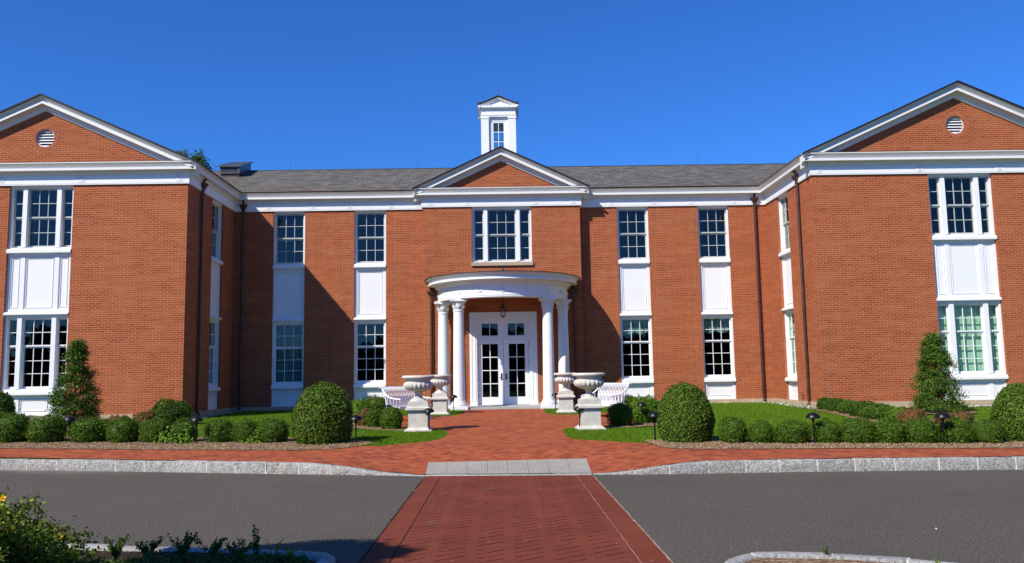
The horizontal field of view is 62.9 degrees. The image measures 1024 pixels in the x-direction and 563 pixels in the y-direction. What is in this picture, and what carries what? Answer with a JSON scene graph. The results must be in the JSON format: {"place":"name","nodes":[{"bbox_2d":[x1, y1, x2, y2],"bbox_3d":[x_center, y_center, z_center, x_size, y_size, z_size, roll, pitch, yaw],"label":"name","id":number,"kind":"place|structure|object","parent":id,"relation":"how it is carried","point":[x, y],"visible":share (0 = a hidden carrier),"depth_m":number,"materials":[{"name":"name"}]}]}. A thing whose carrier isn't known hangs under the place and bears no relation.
{"place":"outdoors","nodes":[
{"label":"outdoors","id":0,"kind":"place"},
{"bbox_2d":[0,401,1017,474],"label":"lawn","id":1,"kind":"structure","parent":0,"point":[773,424],"depth_m":20.75,"materials":[{"name":"green plant"}]},
{"bbox_2d":[0,437,371,449],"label":"mulch bed","id":2,"kind":"object","parent":1,"relation":"on","point":[178,446],"visible":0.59,"depth_m":17.27,"materials":[{"name":"brown wood"}]},
{"bbox_2d":[0,390,15,417],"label":"domed topiary","id":3,"kind":"object","parent":2,"relation":"on","point":[7,403],"visible":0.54,"depth_m":20.48,"materials":[{"name":"green plant"}]},
{"bbox_2d":[0,409,34,442],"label":"boxwood ball","id":4,"kind":"object","parent":2,"relation":"on","point":[13,426],"visible":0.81,"depth_m":18.76,"materials":[{"name":"green plant"}]},
{"bbox_2d":[25,413,68,442],"bbox_3d":[-10.473,3.320,18.844,0.923,0.686,0.950,0,-6,-6],"label":"boxwood ball","id":5,"kind":"object","parent":2,"relation":"on","point":[45,429],"visible":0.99,"depth_m":18.58,"materials":[{"name":"green plant"}]},
{"bbox_2d":[65,416,109,442],"bbox_3d":[-9.396,3.320,18.696,0.906,0.619,0.932,-6,-8,36],"label":"boxwood ball","id":6,"kind":"object","parent":2,"relation":"on","point":[90,429],"visible":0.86,"depth_m":18.44,"materials":[{"name":"green plant"}]},
{"bbox_2d":[103,415,141,442],"bbox_3d":[-8.556,3.274,18.517,0.731,0.649,0.773,-3,-7,18],"label":"boxwood ball","id":7,"kind":"object","parent":2,"relation":"on","point":[123,429],"visible":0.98,"depth_m":18.29,"materials":[{"name":"green plant"}]},
{"bbox_2d":[138,417,171,442],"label":"boxwood ball","id":8,"kind":"object","parent":2,"relation":"on","point":[149,430],"visible":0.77,"depth_m":18.15,"materials":[{"name":"green plant"}]},
{"bbox_2d":[169,416,198,442],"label":"boxwood ball","id":9,"kind":"object","parent":2,"relation":"on","point":[177,427],"visible":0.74,"depth_m":18.11,"materials":[{"name":"green plant"}]},
{"bbox_2d":[202,418,236,442],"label":"boxwood ball","id":10,"kind":"object","parent":2,"relation":"on","point":[218,430],"visible":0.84,"depth_m":17.95,"materials":[{"name":"green plant"}]},
{"bbox_2d":[230,418,258,442],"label":"boxwood ball","id":11,"kind":"object","parent":2,"relation":"on","point":[240,430],"visible":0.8,"depth_m":17.87,"materials":[{"name":"green plant"}]},
{"bbox_2d":[254,415,289,442],"bbox_3d":[-5.125,3.182,17.944,0.780,0.607,0.782,-3,-7,21],"label":"boxwood ball","id":12,"kind":"object","parent":2,"relation":"on","point":[274,430],"visible":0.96,"depth_m":17.74,"materials":[{"name":"green plant"}]},
{"bbox_2d":[290,380,353,444],"bbox_3d":[-4.015,2.772,17.708,1.334,1.361,1.333,-1,-6,-1],"label":"domed topiary","id":13,"kind":"object","parent":2,"relation":"on","point":[322,413],"visible":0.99,"depth_m":17.28,"materials":[{"name":"green plant"}]},
{"bbox_2d":[352,423,402,430],"bbox_3d":[-4.148,3.962,23.761,1.860,0.124,7.322,0,-6,-10],"label":"mulch bed","id":14,"kind":"object","parent":1,"relation":"on","point":[371,428],"visible":0.2,"depth_m":21.09,"materials":[{"name":"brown wood"}]},
{"bbox_2d":[350,398,372,422],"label":"boxwood bush","id":15,"kind":"object","parent":14,"relation":"on","point":[358,405],"visible":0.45,"depth_m":23.18,"materials":[{"name":"green plant"}]},
{"bbox_2d":[364,408,381,426],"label":"boxwood bush","id":16,"kind":"object","parent":14,"relation":"on","point":[372,418],"visible":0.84,"depth_m":21.58,"materials":[{"name":"green plant"}]},
{"bbox_2d":[362,394,392,411],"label":"boxwood bush","id":17,"kind":"object","parent":14,"relation":"on","point":[375,402],"visible":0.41,"depth_m":25.69,"materials":[{"name":"green plant"}]},
{"bbox_2d":[379,406,403,428],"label":"boxwood bush","id":18,"kind":"object","parent":14,"relation":"on","point":[392,417],"visible":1,"depth_m":20.82,"materials":[{"name":"green plant"}]},
{"bbox_2d":[402,375,434,431],"bbox_3d":[-2.271,2.950,20.302,0.804,1.335,0.804,-1,-6,-3],"label":"garden urn","id":19,"kind":"object","parent":1,"relation":"on","point":[418,403],"visible":1,"depth_m":20.04,"materials":[{"name":"stone"}]},
{"bbox_2d":[430,375,451,414],"bbox_3d":[-2.268,3.579,26.501,0.748,1.242,0.748,-1,-6,1],"label":"garden urn","id":20,"kind":"object","parent":1,"relation":"on","point":[440,397],"visible":0.92,"depth_m":26.26,"materials":[{"name":"stone"}]},
{"bbox_2d":[553,373,575,412],"bbox_3d":[1.692,3.510,26.447,0.748,1.242,0.748,-1,-6,-1],"label":"garden urn","id":21,"kind":"object","parent":1,"relation":"on","point":[565,396],"visible":0.94,"depth_m":26.21,"materials":[{"name":"stone"}]},
{"bbox_2d":[572,373,605,429],"bbox_3d":[1.852,2.860,20.051,0.804,1.335,0.804,-1,-6,-4],"label":"garden urn","id":22,"kind":"object","parent":1,"relation":"on","point":[590,404],"visible":1,"depth_m":19.79,"materials":[{"name":"stone"}]},
{"bbox_2d":[201,401,991,417],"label":"pebbles","id":23,"kind":"object","parent":1,"relation":"on","point":[712,402],"visible":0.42,"depth_m":28.04,"materials":[{"name":"gravel"}]},
{"bbox_2d":[611,422,656,427],"bbox_3d":[3.772,3.719,22.554,1.516,0.091,5.433,-3,-7,15],"label":"mulch bed","id":24,"kind":"object","parent":1,"relation":"on","point":[638,424],"visible":0.27,"depth_m":20.67,"materials":[{"name":"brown wood"}]},
{"bbox_2d":[605,400,633,425],"bbox_3d":[2.689,3.298,20.895,0.730,0.693,0.754,-1,-6,-1],"label":"boxwood bush","id":25,"kind":"object","parent":24,"relation":"on","point":[619,413],"visible":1,"depth_m":20.68,"materials":[{"name":"green plant"}]},
{"bbox_2d":[628,393,660,422],"bbox_3d":[3.447,3.308,21.756,0.954,0.810,0.937,-1,-6,-1],"label":"boxwood bush","id":26,"kind":"object","parent":24,"relation":"on","point":[652,403],"visible":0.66,"depth_m":21.47,"materials":[{"name":"green plant"}]},
{"bbox_2d":[644,438,1023,448],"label":"mulch bed","id":27,"kind":"object","parent":1,"relation":"on","point":[836,444],"visible":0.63,"depth_m":15.32,"materials":[{"name":"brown wood"}]},
{"bbox_2d":[0,408,1023,449],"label":"mulch","id":28,"kind":"object","parent":27,"relation":"on","point":[677,446],"visible":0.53,"depth_m":16.29,"materials":[{"name":"brown soil"}]},
{"bbox_2d":[657,382,715,442],"bbox_3d":[3.475,2.619,16.767,1.184,1.248,1.182,-1,-6,-1],"label":"domed topiary","id":29,"kind":"object","parent":27,"relation":"on","point":[686,413],"visible":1,"depth_m":16.38,"materials":[{"name":"green plant"}]},
{"bbox_2d":[717,415,748,442],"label":"boxwood ball","id":30,"kind":"object","parent":27,"relation":"on","point":[731,429],"visible":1,"depth_m":16.12,"materials":[{"name":"green plant"}]},
{"bbox_2d":[746,419,775,442],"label":"boxwood ball","id":31,"kind":"object","parent":27,"relation":"on","point":[761,431],"visible":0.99,"depth_m":15.97,"materials":[{"name":"green plant"}]},
{"bbox_2d":[772,419,812,443],"bbox_3d":[5.386,2.887,16.076,0.780,0.495,0.802,-6,-8,36],"label":"boxwood ball","id":32,"kind":"object","parent":27,"relation":"on","point":[793,431],"visible":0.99,"depth_m":15.86,"materials":[{"name":"green plant"}]},
{"bbox_2d":[814,418,842,442],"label":"boxwood ball","id":33,"kind":"object","parent":27,"relation":"on","point":[827,430],"visible":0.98,"depth_m":15.82,"materials":[{"name":"green plant"}]},
{"bbox_2d":[840,416,876,442],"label":"boxwood ball","id":34,"kind":"object","parent":27,"relation":"on","point":[855,430],"visible":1,"depth_m":15.69,"materials":[{"name":"green plant"}]},
{"bbox_2d":[873,416,909,443],"bbox_3d":[7.119,2.814,15.791,0.682,0.532,0.702,1,-7,-16],"label":"boxwood ball","id":35,"kind":"object","parent":27,"relation":"on","point":[888,430],"visible":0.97,"depth_m":15.60,"materials":[{"name":"green plant"}]},
{"bbox_2d":[902,417,941,443],"bbox_3d":[7.697,2.800,15.710,0.717,0.529,0.737,-4,-7,26],"label":"boxwood ball","id":36,"kind":"object","parent":27,"relation":"on","point":[922,430],"visible":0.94,"depth_m":15.51,"materials":[{"name":"green plant"}]},
{"bbox_2d":[937,416,976,443],"bbox_3d":[8.263,2.779,15.608,0.673,0.531,0.712,-2,-6,8],"label":"boxwood ball","id":37,"kind":"object","parent":27,"relation":"on","point":[959,431],"visible":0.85,"depth_m":15.41,"materials":[{"name":"green plant"}]},
{"bbox_2d":[971,416,1006,442],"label":"boxwood ball","id":38,"kind":"object","parent":27,"relation":"on","point":[988,431],"visible":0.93,"depth_m":15.35,"materials":[{"name":"green plant"}]},
{"bbox_2d":[989,382,1023,441],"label":"domed topiary","id":39,"kind":"object","parent":27,"relation":"on","point":[1007,411],"visible":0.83,"depth_m":15.66,"materials":[{"name":"green plant"}]},
{"bbox_2d":[808,408,976,424],"bbox_3d":[9.818,3.578,22.135,3.692,0.130,8.022,2,-7,-23],"label":"mulch bed","id":40,"kind":"object","parent":1,"relation":"on","point":[842,414],"visible":0.16,"depth_m":23.25,"materials":[{"name":"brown wood"}]},
{"bbox_2d":[824,398,842,410],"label":"hedge plant","id":41,"kind":"object","parent":40,"relation":"on","point":[832,404],"visible":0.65,"depth_m":24.71,"materials":[{"name":"green plant"}]},
{"bbox_2d":[836,398,854,413],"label":"hedge plant","id":42,"kind":"object","parent":40,"relation":"on","point":[842,406],"visible":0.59,"depth_m":23.67,"materials":[{"name":"green plant"}]},
{"bbox_2d":[847,400,864,416],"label":"hedge plant","id":43,"kind":"object","parent":40,"relation":"on","point":[855,406],"visible":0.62,"depth_m":22.54,"materials":[{"name":"green plant"}]},
{"bbox_2d":[858,401,883,418],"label":"hedge plant","id":44,"kind":"object","parent":40,"relation":"on","point":[868,409],"visible":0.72,"depth_m":21.47,"materials":[{"name":"green plant"}]},
{"bbox_2d":[885,406,906,421],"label":"hedge plant","id":45,"kind":"object","parent":40,"relation":"on","point":[892,413],"visible":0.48,"depth_m":20.27,"materials":[{"name":"green plant"}]},
{"bbox_2d":[896,406,926,423],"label":"hedge plant","id":46,"kind":"object","parent":40,"relation":"on","point":[910,413],"visible":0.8,"depth_m":19.65,"materials":[{"name":"brown plant"}]},
{"bbox_2d":[950,410,974,422],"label":"hedge plant","id":47,"kind":"object","parent":40,"relation":"on","point":[966,415],"visible":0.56,"depth_m":19.60,"materials":[{"name":"brown plant"}]},
{"bbox_2d":[925,410,977,413],"bbox_3d":[12.008,3.658,23.487,1.900,0.033,1.900,-1,-6,-1],"label":"mulch bed","id":48,"kind":"object","parent":1,"relation":"on","point":[929,412],"visible":0.26,"depth_m":23.15,"materials":[{"name":"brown wood"}]},
{"bbox_2d":[905,330,975,412],"bbox_3d":[11.961,2.605,23.571,1.668,2.477,1.708,5,-9,-42],"label":"holly tree","id":49,"kind":"object","parent":48,"relation":"on","point":[932,355],"visible":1,"depth_m":23.37,"materials":[{"name":"green plant"}]},
{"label":"mulch bed","id":50,"kind":"structure","parent":1,"relation":"on","visible":0},
{"bbox_2d":[44,338,104,425],"bbox_3d":[-12.590,2.925,24.034,1.636,2.627,1.689,-1,-6,-1],"label":"holly tree","id":51,"kind":"object","parent":50,"relation":"on","point":[76,351],"visible":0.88,"depth_m":23.91,"materials":[{"name":"green plant"}]},
{"bbox_2d":[132,410,155,423],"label":"browned bush","id":52,"kind":"object","parent":50,"relation":"on","point":[143,416],"visible":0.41,"depth_m":23.24,"materials":[{"name":"brown plant"}]},
{"bbox_2d":[148,398,194,424],"bbox_3d":[-9.604,3.686,23.612,1.210,0.825,1.224,4,-8,-38],"label":"yew bush","id":53,"kind":"object","parent":50,"relation":"on","point":[171,410],"visible":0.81,"depth_m":23.31,"materials":[{"name":"green plant"}]},
{"bbox_2d":[0,470,1023,562],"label":"road","id":54,"kind":"structure","parent":0,"point":[974,516],"depth_m":9.97,"materials":[{"name":"grey asphalt"}]},
{"bbox_2d":[54,543,334,562],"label":"island kerb","id":55,"kind":"structure","parent":54,"relation":"on","point":[318,557],"depth_m":7.37,"materials":[{"name":"stone"}]},
{"bbox_2d":[60,550,316,562],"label":"planting bed","id":56,"kind":"object","parent":55,"relation":"in","point":[123,555],"visible":0.27,"depth_m":7.32,"materials":[{"name":"soil"}]},
{"bbox_2d":[0,486,111,562],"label":"flowering shrub","id":57,"kind":"object","parent":56,"relation":"on","point":[36,544],"visible":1,"depth_m":6.25,"materials":[{"name":"green plant"}]},
{"bbox_2d":[104,534,130,561],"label":"weed","id":58,"kind":"object","parent":56,"relation":"on","point":[116,549],"visible":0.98,"depth_m":7.08,"materials":[{"name":"green plant"}]},
{"bbox_2d":[122,550,170,562],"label":"weed","id":59,"kind":"object","parent":56,"relation":"on","point":[146,560],"visible":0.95,"depth_m":6.72,"materials":[{"name":"green plant"}]},
{"bbox_2d":[135,536,162,556],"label":"weed","id":60,"kind":"object","parent":56,"relation":"on","point":[146,548],"visible":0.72,"depth_m":7.16,"materials":[{"name":"green plant"}]},
{"bbox_2d":[150,551,192,562],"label":"weed","id":61,"kind":"object","parent":56,"relation":"on","point":[182,557],"visible":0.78,"depth_m":6.80,"materials":[{"name":"green plant"}]},
{"bbox_2d":[165,531,197,556],"bbox_3d":[-2.798,2.240,7.106,0.230,0.259,0.204,-4,-7,22],"label":"weed","id":62,"kind":"object","parent":56,"relation":"on","point":[187,542],"visible":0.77,"depth_m":7.08,"materials":[{"name":"green plant"}]},
{"bbox_2d":[62,546,308,562],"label":"ground cover","id":63,"kind":"object","parent":56,"relation":"on","point":[208,559],"visible":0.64,"depth_m":6.88,"materials":[{"name":"green plant"}]},
{"bbox_2d":[194,536,227,556],"bbox_3d":[-2.520,2.257,7.033,0.208,0.216,0.242,-7,-9,42],"label":"weed","id":64,"kind":"object","parent":56,"relation":"on","point":[215,545],"visible":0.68,"depth_m":7.03,"materials":[{"name":"green plant"}]},
{"bbox_2d":[211,551,257,562],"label":"weed","id":65,"kind":"object","parent":56,"relation":"on","point":[235,554],"visible":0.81,"depth_m":6.80,"materials":[{"name":"green plant"}]},
{"bbox_2d":[223,537,255,558],"bbox_3d":[-2.287,2.270,7.073,0.268,0.195,0.178,-1,-6,-1],"label":"weed","id":66,"kind":"object","parent":56,"relation":"on","point":[232,550],"visible":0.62,"depth_m":7.05,"materials":[{"name":"green plant"}]},
{"bbox_2d":[252,524,260,558],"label":"weed","id":67,"kind":"object","parent":56,"relation":"on","point":[257,540],"visible":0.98,"depth_m":7.11,"materials":[{"name":"green plant"}]},
{"bbox_2d":[0,459,424,476],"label":"granite kerb","id":68,"kind":"structure","parent":54,"relation":"on","point":[241,467],"depth_m":14.57,"materials":[{"name":"grey stone"}]},
{"bbox_2d":[425,473,592,475],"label":"granite kerb","id":69,"kind":"structure","parent":54,"relation":"on","point":[506,474],"depth_m":13.34,"materials":[{"name":"grey stone"}]},
{"bbox_2d":[360,475,671,562],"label":"crosswalk","id":70,"kind":"structure","parent":54,"relation":"on","point":[473,519],"depth_m":8.89,"materials":[{"name":"red brick"}]},
{"bbox_2d":[593,456,1023,474],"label":"granite kerb","id":71,"kind":"structure","parent":54,"relation":"on","point":[865,464],"depth_m":13.19,"materials":[{"name":"grey stone"}]},
{"bbox_2d":[724,551,952,562],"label":"island kerb","id":72,"kind":"structure","parent":54,"relation":"on","point":[744,558],"depth_m":6.77,"materials":[{"name":"stone"}]},
{"bbox_2d":[745,558,884,562],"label":"planting bed","id":73,"kind":"object","parent":72,"relation":"in","point":[778,560],"visible":1,"depth_m":6.71,"materials":[{"name":"brown soil"}]},
{"bbox_2d":[0,409,1023,473],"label":"brick walk","id":74,"kind":"structure","parent":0,"point":[487,435],"depth_m":15.55,"materials":[{"name":"red brick"}]},
{"bbox_2d":[379,386,431,418],"bbox_3d":[-3.067,3.511,24.121,0.877,0.977,1.325,-6,-8,37],"label":"garden bench","id":75,"kind":"object","parent":74,"relation":"on","point":[393,400],"visible":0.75,"depth_m":24.15,"materials":[{"name":"white paint"}]},
{"bbox_2d":[426,462,447,473],"bbox_3d":[-1.275,3.149,14.138,0.345,0.067,1.225,-1,-6,-3],"label":"ramp paver","id":76,"kind":"object","parent":74,"relation":"on","point":[436,467],"visible":1,"depth_m":14.16,"materials":[{"name":"grey concrete"}]},
{"bbox_2d":[446,461,467,473],"bbox_3d":[-0.932,3.141,14.127,0.375,0.070,1.242,-1,-6,-1],"label":"ramp paver","id":77,"kind":"object","parent":74,"relation":"on","point":[456,467],"visible":1,"depth_m":14.11,"materials":[{"name":"grey concrete"}]},
{"bbox_2d":[467,461,486,473],"bbox_3d":[-0.590,3.133,14.117,0.360,0.073,1.274,-1,-6,-1],"label":"ramp paver","id":78,"kind":"object","parent":74,"relation":"on","point":[476,467],"visible":1,"depth_m":14.14,"materials":[{"name":"grey concrete"}]},
{"bbox_2d":[487,460,507,473],"bbox_3d":[-0.247,3.124,14.106,0.345,0.075,1.305,-1,-6,-1],"label":"ramp paver","id":79,"kind":"object","parent":74,"relation":"on","point":[494,467],"visible":1,"depth_m":14.12,"materials":[{"name":"grey concrete"}]},
{"bbox_2d":[508,460,528,472],"bbox_3d":[0.103,3.116,14.096,0.345,0.078,1.336,-1,-6,-1],"label":"ramp paver","id":80,"kind":"object","parent":74,"relation":"on","point":[517,466],"visible":1,"depth_m":14.15,"materials":[{"name":"grey concrete"}]},
{"bbox_2d":[527,459,549,472],"bbox_3d":[0.446,3.108,14.085,0.360,0.081,1.367,-1,-6,-1],"label":"ramp paver","id":81,"kind":"object","parent":74,"relation":"on","point":[537,466],"visible":1,"depth_m":14.12,"materials":[{"name":"grey concrete"}]},
{"bbox_2d":[547,459,570,472],"bbox_3d":[0.781,3.100,14.080,0.345,0.083,1.399,-1,-6,1],"label":"ramp paver","id":82,"kind":"object","parent":74,"relation":"on","point":[558,465],"visible":1,"depth_m":14.09,"materials":[{"name":"grey concrete"}]},
{"bbox_2d":[567,458,591,472],"bbox_3d":[1.124,3.093,14.071,0.345,0.086,1.431,-1,-6,2],"label":"ramp paver","id":83,"kind":"object","parent":74,"relation":"on","point":[579,465],"visible":1,"depth_m":14.11,"materials":[{"name":"grey concrete"}]},
{"bbox_2d":[581,383,630,406],"bbox_3d":[2.700,3.405,23.997,0.877,0.977,1.325,3,-8,-34],"label":"garden bench","id":84,"kind":"object","parent":74,"relation":"on","point":[613,396],"visible":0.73,"depth_m":24.05,"materials":[{"name":"white paint"}]},
{"bbox_2d":[0,0,1023,170],"label":"sky","id":85,"kind":"structure","parent":0,"point":[316,84],"materials":[{"name":"blue"}]},
{"bbox_3d":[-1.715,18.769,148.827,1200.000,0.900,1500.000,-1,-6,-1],"label":"ground","id":86,"kind":"structure","parent":0,"visible":0},
{"bbox_2d":[176,147,215,170],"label":"tall tree","id":87,"kind":"object","parent":86,"relation":"on","point":[197,157],"visible":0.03,"depth_m":55.95,"materials":[{"name":"green plant"}]},
{"bbox_2d":[0,80,1023,419],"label":"brick building","id":88,"kind":"structure","parent":86,"relation":"on","point":[860,262],"depth_m":29.94,"materials":[{"name":"red brick"}]},
{"bbox_2d":[1,315,67,395],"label":"window","id":89,"kind":"structure","parent":88,"relation":"in","point":[18,389],"depth_m":26.18,"materials":[{"name":"white paint"}]},
{"bbox_2d":[6,186,73,253],"bbox_3d":[-14.956,-1.957,26.654,2.016,2.180,0.325,-1,-6,-1],"label":"window","id":90,"kind":"structure","parent":88,"relation":"in","point":[25,248],"depth_m":26.65,"materials":[{"name":"white paint"}]},
{"bbox_2d":[208,319,220,391],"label":"window","id":91,"kind":"structure","parent":88,"relation":"in","point":[214,324],"depth_m":29.44,"materials":[{"name":"white paint"}]},
{"bbox_2d":[211,201,222,264],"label":"window","id":92,"kind":"structure","parent":88,"relation":"in","point":[217,207],"depth_m":29.92,"materials":[{"name":"white paint"}]},
{"bbox_2d":[271,322,303,389],"bbox_3d":[-8.275,2.745,31.012,1.456,2.480,0.427,-1,-6,-1],"label":"window","id":93,"kind":"structure","parent":88,"relation":"in","point":[287,365],"depth_m":31.09,"materials":[{"name":"white paint"}]},
{"bbox_2d":[273,212,304,269],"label":"window","id":94,"kind":"structure","parent":88,"relation":"in","point":[290,265],"depth_m":31.47,"materials":[{"name":"white paint"}]},
{"bbox_2d":[353,320,385,387],"bbox_3d":[-5.250,2.694,31.003,1.186,2.480,0.325,-1,-6,-1],"label":"window","id":95,"kind":"structure","parent":88,"relation":"in","point":[367,383],"depth_m":31.02,"materials":[{"name":"white paint"}]},
{"bbox_2d":[354,211,385,267],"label":"window","id":96,"kind":"structure","parent":88,"relation":"in","point":[357,264],"depth_m":31.51,"materials":[{"name":"white paint"}]},
{"bbox_2d":[478,339,503,404],"bbox_3d":[-0.771,3.313,30.602,0.936,2.375,0.125,-1,-6,-1],"label":"door","id":97,"kind":"structure","parent":88,"relation":"in","point":[490,400],"depth_m":30.60,"materials":[{"name":"white paint"}]},
{"bbox_2d":[471,207,532,265],"bbox_3d":[-0.381,-1.677,31.146,2.276,2.220,0.360,-1,-6,-1],"label":"window","id":98,"kind":"structure","parent":88,"relation":"in","point":[517,261],"depth_m":31.16,"materials":[{"name":"white paint"}]},
{"bbox_2d":[478,320,528,336],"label":"transom window","id":99,"kind":"structure","parent":88,"relation":"in","point":[502,325],"depth_m":30.78,"materials":[{"name":"white paint"}]},
{"bbox_2d":[503,339,529,404],"bbox_3d":[0.173,3.299,30.615,0.936,2.375,0.125,-1,-6,-1],"label":"door","id":100,"kind":"structure","parent":88,"relation":"in","point":[508,400],"depth_m":30.62,"materials":[{"name":"white paint"}]},
{"bbox_2d":[616,207,649,264],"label":"window","id":101,"kind":"structure","parent":88,"relation":"in","point":[634,260],"depth_m":31.65,"materials":[{"name":"white paint"}]},
{"bbox_2d":[620,316,653,383],"bbox_3d":[4.628,2.551,31.176,1.186,2.480,0.395,-1,-6,-1],"label":"window","id":102,"kind":"structure","parent":88,"relation":"in","point":[642,324],"depth_m":31.21,"materials":[{"name":"white paint"}]},
{"bbox_2d":[697,206,730,262],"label":"window","id":103,"kind":"structure","parent":88,"relation":"in","point":[702,259],"depth_m":31.69,"materials":[{"name":"white paint"}]},
{"bbox_2d":[702,315,735,381],"bbox_3d":[7.672,2.506,31.218,1.176,2.480,0.395,-1,-6,-1],"label":"window","id":104,"kind":"structure","parent":88,"relation":"in","point":[710,323],"depth_m":31.26,"materials":[{"name":"white paint"}]},
{"bbox_2d":[778,193,789,256],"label":"window","id":105,"kind":"structure","parent":88,"relation":"in","point":[785,251],"depth_m":30.19,"materials":[{"name":"white paint"}]},
{"bbox_2d":[784,310,796,381],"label":"window","id":106,"kind":"structure","parent":88,"relation":"in","point":[789,315],"depth_m":29.73,"materials":[{"name":"white paint"}]},
{"bbox_2d":[928,174,996,240],"bbox_3d":[14.488,-2.396,27.064,2.076,2.180,0.325,-1,-6,-1],"label":"window","id":107,"kind":"structure","parent":88,"relation":"in","point":[943,235],"depth_m":27.07,"materials":[{"name":"white paint"}]},
{"bbox_2d":[937,301,1008,379],"bbox_3d":[14.558,1.881,26.625,2.356,2.480,0.400,-1,-6,-1],"label":"window","id":108,"kind":"structure","parent":88,"relation":"in","point":[973,330],"depth_m":26.71,"materials":[{"name":"white paint"}]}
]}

